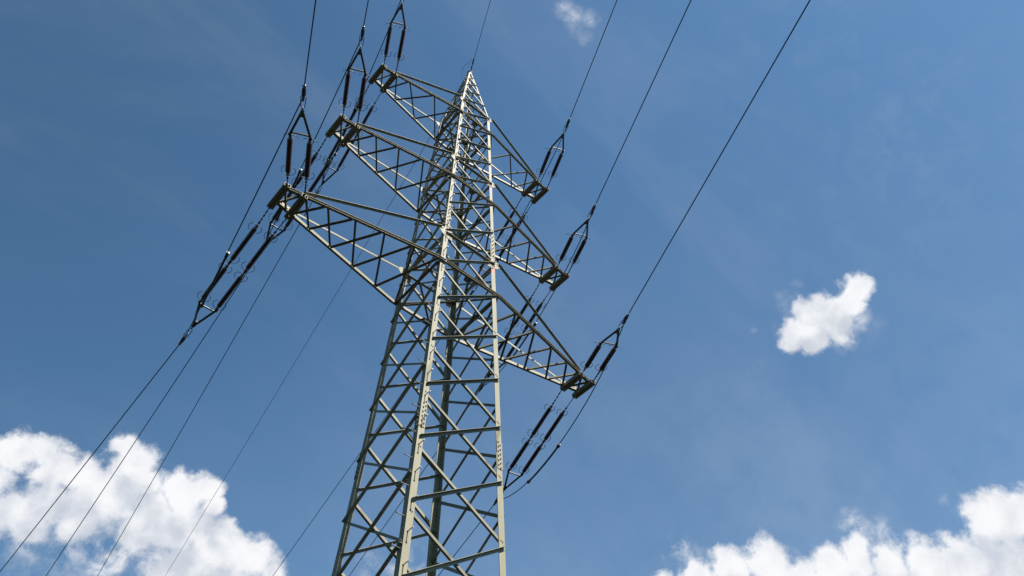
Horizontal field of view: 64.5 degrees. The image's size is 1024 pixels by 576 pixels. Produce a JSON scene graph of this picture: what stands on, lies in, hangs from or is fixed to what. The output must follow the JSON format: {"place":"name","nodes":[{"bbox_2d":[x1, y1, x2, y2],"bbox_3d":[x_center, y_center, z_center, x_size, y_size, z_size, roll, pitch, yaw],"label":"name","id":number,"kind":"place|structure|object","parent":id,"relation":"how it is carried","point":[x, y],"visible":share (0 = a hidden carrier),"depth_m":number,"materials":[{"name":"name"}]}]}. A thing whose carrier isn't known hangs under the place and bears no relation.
{"place":"outdoors","nodes":[
{"label":"outdoors","id":0,"kind":"place"},
{"bbox_2d":[0,0,1023,575],"label":"sky","id":1,"kind":"structure","parent":0,"point":[820,371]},
{"bbox_3d":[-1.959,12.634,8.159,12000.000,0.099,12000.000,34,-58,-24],"label":"ground","id":2,"kind":"structure","parent":0,"visible":0},
{"bbox_2d":[267,63,595,575],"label":"lattice pylon","id":3,"kind":"object","parent":2,"relation":"on","point":[410,479],"visible":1,"depth_m":22.70,"materials":[{"name":"grey metal"}]},
{"bbox_2d":[178,208,286,344],"bbox_3d":[-7.786,-0.209,22.211,0.846,0.163,5.185,34,-70,-24],"label":"tension insulator set","id":4,"kind":"object","parent":3,"relation":"attached to","point":[250,264],"visible":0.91,"depth_m":22.06,"materials":[{"name":"brown ceramic"}]},
{"bbox_2d":[0,345,178,571],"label":"conductor","id":5,"kind":"object","parent":4,"relation":"attached to","point":[91,455],"visible":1,"depth_m":24.86,"materials":[{"name":"metal"}]},
{"bbox_2d":[184,98,302,338],"bbox_3d":[-6.991,-1.145,20.319,0.076,1.277,8.481,26,-55,-19],"label":"jumper loop","id":6,"kind":"object","parent":4,"relation":"hanging from","point":[216,276],"visible":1,"depth_m":19.66,"materials":[{"name":"metal"}]},
{"bbox_2d":[281,84,317,195],"bbox_3d":[-5.153,-3.537,19.731,0.846,0.232,3.622,12,-39,-9],"label":"tension insulator set","id":7,"kind":"object","parent":3,"relation":"attached to","point":[289,154],"visible":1,"depth_m":19.78,"materials":[{"name":"brown ceramic"}]},
{"bbox_2d":[304,0,315,84],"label":"conductor","id":8,"kind":"object","parent":7,"relation":"attached to","point":[310,42],"visible":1,"depth_m":17.60,"materials":[{"name":"metal"}]},
{"bbox_2d":[262,136,341,252],"bbox_3d":[-7.082,-2.774,26.310,0.846,0.163,5.199,31,-69,-22],"label":"tension insulator set","id":9,"kind":"object","parent":3,"relation":"attached to","point":[316,181],"visible":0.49,"depth_m":26.06,"materials":[{"name":"brown ceramic"}]},
{"bbox_2d":[46,270,248,575],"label":"conductor","id":10,"kind":"object","parent":9,"relation":"attached to","point":[147,423],"visible":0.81,"depth_m":29.89,"materials":[{"name":"metal"}]},
{"bbox_2d":[165,80,463,575],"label":"earth wire","id":11,"kind":"object","parent":3,"relation":"attached to","point":[313,331],"visible":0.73,"depth_m":41.66,"materials":[{"name":"metal"}]},
{"bbox_2d":[313,83,381,197],"bbox_3d":[-6.314,-5.399,30.535,0.846,0.163,5.219,27,-67,-20],"label":"tension insulator set","id":12,"kind":"object","parent":3,"relation":"attached to","point":[348,150],"visible":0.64,"depth_m":30.56,"materials":[{"name":"brown ceramic"}]},
{"bbox_2d":[97,202,311,575],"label":"conductor","id":13,"kind":"object","parent":12,"relation":"attached to","point":[205,388],"visible":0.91,"depth_m":34.90,"materials":[{"name":"metal"}]},
{"bbox_2d":[317,0,400,192],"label":"jumper loop","id":14,"kind":"object","parent":12,"relation":"hanging from","point":[354,110],"visible":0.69,"depth_m":28.37,"materials":[{"name":"metal"}]},
{"bbox_2d":[339,26,370,124],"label":"tension insulator set","id":15,"kind":"object","parent":3,"relation":"attached to","point":[362,90],"visible":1,"depth_m":23.85,"materials":[{"name":"brown ceramic"}]},
{"bbox_2d":[266,38,361,239],"bbox_3d":[-6.298,-3.741,24.456,0.076,1.177,8.516,24,-55,-18],"label":"jumper loop","id":16,"kind":"object","parent":15,"relation":"hanging from","point":[281,210],"visible":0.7,"depth_m":23.38,"materials":[{"name":"metal"}]},
{"bbox_2d":[381,1,409,73],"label":"tension insulator set","id":17,"kind":"object","parent":3,"relation":"attached to","point":[402,38],"visible":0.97,"depth_m":28.13,"materials":[{"name":"brown ceramic"}]},
{"bbox_2d":[462,0,490,70],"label":"earth wire","id":18,"kind":"object","parent":3,"relation":"attached to","point":[478,43],"visible":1,"depth_m":34.90,"materials":[{"name":"metal"}]},
{"bbox_2d":[469,196,532,294],"bbox_3d":[-0.590,-1.594,33.585,0.846,0.163,5.233,24,-66,-18],"label":"tension insulator set","id":19,"kind":"object","parent":3,"relation":"attached to","point":[502,232],"visible":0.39,"depth_m":33.26,"materials":[{"name":"brown ceramic"}]},
{"bbox_2d":[273,302,465,574],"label":"conductor","id":20,"kind":"object","parent":19,"relation":"attached to","point":[351,465],"visible":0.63,"depth_m":38.41,"materials":[{"name":"metal"}]},
{"bbox_2d":[472,127,566,292],"bbox_3d":[0.170,-2.645,31.839,0.076,0.898,8.578,21,-54,-16],"label":"jumper loop","id":21,"kind":"object","parent":19,"relation":"hanging from","point":[517,224],"visible":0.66,"depth_m":30.98,"materials":[{"name":"metal"}]},
{"bbox_2d":[479,282,550,391],"bbox_3d":[-0.002,1.906,30.064,0.846,0.163,5.235,24,-66,-18],"label":"tension insulator set","id":22,"kind":"object","parent":3,"relation":"attached to","point":[516,321],"visible":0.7,"depth_m":29.88,"materials":[{"name":"brown ceramic"}]},
{"bbox_2d":[349,392,478,575],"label":"conductor","id":23,"kind":"object","parent":22,"relation":"attached to","point":[400,503],"visible":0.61,"depth_m":33.67,"materials":[{"name":"metal"}]},
{"bbox_2d":[483,213,591,386],"bbox_3d":[0.756,0.944,28.208,0.076,1.177,8.584,20,-54,-16],"label":"jumper loop","id":24,"kind":"object","parent":22,"relation":"hanging from","point":[535,324],"visible":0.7,"depth_m":27.30,"materials":[{"name":"metal"}]},
{"bbox_2d":[493,390,573,505],"bbox_3d":[0.602,5.324,26.649,0.846,0.163,5.239,23,-66,-17],"label":"tension insulator set","id":25,"kind":"object","parent":3,"relation":"attached to","point":[539,447],"visible":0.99,"depth_m":26.54,"materials":[{"name":"brown ceramic"}]},
{"bbox_2d":[438,505,493,575],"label":"conductor","id":26,"kind":"object","parent":25,"relation":"attached to","point":[468,537],"visible":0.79,"depth_m":28.47,"materials":[{"name":"metal"}]},
{"bbox_2d":[503,323,624,498],"bbox_3d":[1.356,4.394,24.755,0.076,1.277,8.590,20,-54,-15],"label":"jumper loop","id":27,"kind":"object","parent":25,"relation":"hanging from","point":[543,465],"visible":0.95,"depth_m":24.18,"materials":[{"name":"metal"}]},
{"bbox_2d":[537,118,570,187],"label":"tension insulator set","id":28,"kind":"object","parent":3,"relation":"attached to","point":[548,156],"visible":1,"depth_m":31.01,"materials":[{"name":"brown ceramic"}]},
{"bbox_2d":[570,0,616,117],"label":"conductor","id":29,"kind":"object","parent":28,"relation":"attached to","point":[594,56],"visible":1,"depth_m":27.75,"materials":[{"name":"metal"}]},
{"bbox_2d":[556,204,595,273],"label":"tension insulator set","id":30,"kind":"object","parent":3,"relation":"attached to","point":[579,251],"visible":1,"depth_m":27.48,"materials":[{"name":"brown ceramic"}]},
{"bbox_2d":[595,0,690,204],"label":"conductor","id":31,"kind":"object","parent":30,"relation":"attached to","point":[644,99],"visible":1,"depth_m":23.29,"materials":[{"name":"metal"}]},
{"bbox_2d":[581,313,629,380],"bbox_3d":[2.777,1.779,23.990,0.846,0.232,3.622,12,-39,-9],"label":"tension insulator set","id":32,"kind":"object","parent":3,"relation":"attached to","point":[595,352],"visible":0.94,"depth_m":24.05,"materials":[{"name":"brown ceramic"}]},
{"bbox_2d":[628,0,810,313],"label":"conductor","id":33,"kind":"object","parent":32,"relation":"attached to","point":[724,148],"visible":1,"depth_m":18.60,"materials":[{"name":"metal"}]}
]}

